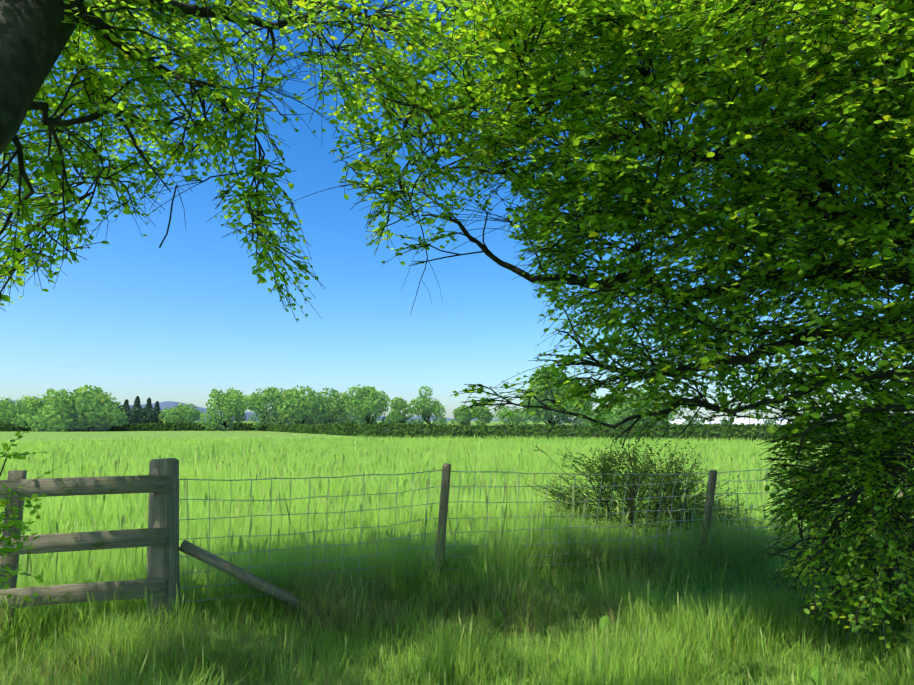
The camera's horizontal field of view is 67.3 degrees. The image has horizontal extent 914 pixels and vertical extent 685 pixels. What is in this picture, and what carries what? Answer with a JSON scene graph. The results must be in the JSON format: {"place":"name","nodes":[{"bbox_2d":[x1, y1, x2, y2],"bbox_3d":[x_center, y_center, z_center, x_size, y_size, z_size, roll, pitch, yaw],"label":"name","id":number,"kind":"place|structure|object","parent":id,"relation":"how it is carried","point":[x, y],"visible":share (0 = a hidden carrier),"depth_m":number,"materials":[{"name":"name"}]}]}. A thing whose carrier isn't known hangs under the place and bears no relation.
{"place":"outdoors","nodes":[
{"label":"outdoors","id":0,"kind":"place"},
{"bbox_2d":[0,400,833,420],"bbox_3d":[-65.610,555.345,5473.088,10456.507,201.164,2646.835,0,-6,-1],"label":"distant hills","id":1,"kind":"structure","parent":0,"point":[167,405],"depth_m":6065.91,"materials":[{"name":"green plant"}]},
{"bbox_2d":[0,434,913,547],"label":"grass field","id":2,"kind":"structure","parent":0,"point":[197,489],"depth_m":18.21,"materials":[{"name":"green plant"}]},
{"bbox_2d":[0,421,913,684],"bbox_3d":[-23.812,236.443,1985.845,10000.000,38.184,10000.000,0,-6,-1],"label":"ground","id":3,"kind":"structure","parent":0,"point":[66,435],"depth_m":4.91,"materials":[{"name":"green plant"}]},
{"bbox_2d":[10,384,643,430],"bbox_3d":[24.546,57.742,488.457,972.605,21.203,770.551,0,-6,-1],"label":"trunks","id":4,"kind":"object","parent":3,"relation":"on","point":[427,422],"visible":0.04,"depth_m":148.28,"materials":[{"name":"brown wood"}]},
{"bbox_2d":[118,396,165,423],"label":"conifer trees","id":5,"kind":"object","parent":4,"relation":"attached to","point":[138,412],"visible":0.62,"depth_m":202.41,"materials":[{"name":"green plant"}]},
{"bbox_2d":[191,412,890,428],"bbox_3d":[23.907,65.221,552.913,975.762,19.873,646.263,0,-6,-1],"label":"tree belt leaves","id":6,"kind":"object","parent":4,"relation":"attached to","point":[695,420],"visible":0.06,"depth_m":337.94,"materials":[{"name":"green plant"}]},
{"bbox_2d":[0,363,680,431],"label":"distant trees","id":7,"kind":"object","parent":3,"relation":"on","point":[291,405],"visible":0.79,"depth_m":147.34,"materials":[{"name":"green plant"}]},
{"bbox_2d":[0,458,907,643],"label":"timber fence","id":8,"kind":"object","parent":3,"relation":"on","point":[158,537],"visible":0.62,"depth_m":4.93,"materials":[{"name":"wood"}]},
{"bbox_2d":[0,421,910,443],"bbox_3d":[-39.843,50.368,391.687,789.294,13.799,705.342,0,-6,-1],"label":"hedges","id":9,"kind":"object","parent":3,"relation":"on","point":[716,435],"visible":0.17,"depth_m":63.84,"materials":[{"name":"green plant"}]},
{"bbox_2d":[0,0,913,668],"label":"foliage","id":10,"kind":"object","parent":3,"relation":"on","point":[584,74],"depth_m":4.57,"materials":[{"name":"green plant"}]},
{"bbox_2d":[515,419,773,542],"bbox_3d":[2.400,1.828,8.951,3.328,1.735,2.354,0,-6,-1],"label":"bush","id":11,"kind":"object","parent":3,"relation":"on","point":[634,471],"depth_m":8.84,"materials":[{"name":"green plant"}]},
{"bbox_2d":[669,418,787,424],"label":"polytunnels","id":12,"kind":"structure","parent":3,"relation":"on","point":[745,421],"depth_m":385.20,"materials":[{"name":"white plastic"}]},
{"bbox_2d":[0,0,913,419],"label":"sky","id":13,"kind":"structure","parent":0,"point":[186,318],"materials":[{"name":"blue"}]},
{"bbox_2d":[179,468,898,601],"bbox_3d":[3.192,1.826,7.730,11.995,1.034,0.286,3,-7,-24],"label":"fence netting","id":14,"kind":"object","parent":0,"point":[454,545],"visible":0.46,"depth_m":6.38,"materials":[{"name":"grey metal"}]}
]}

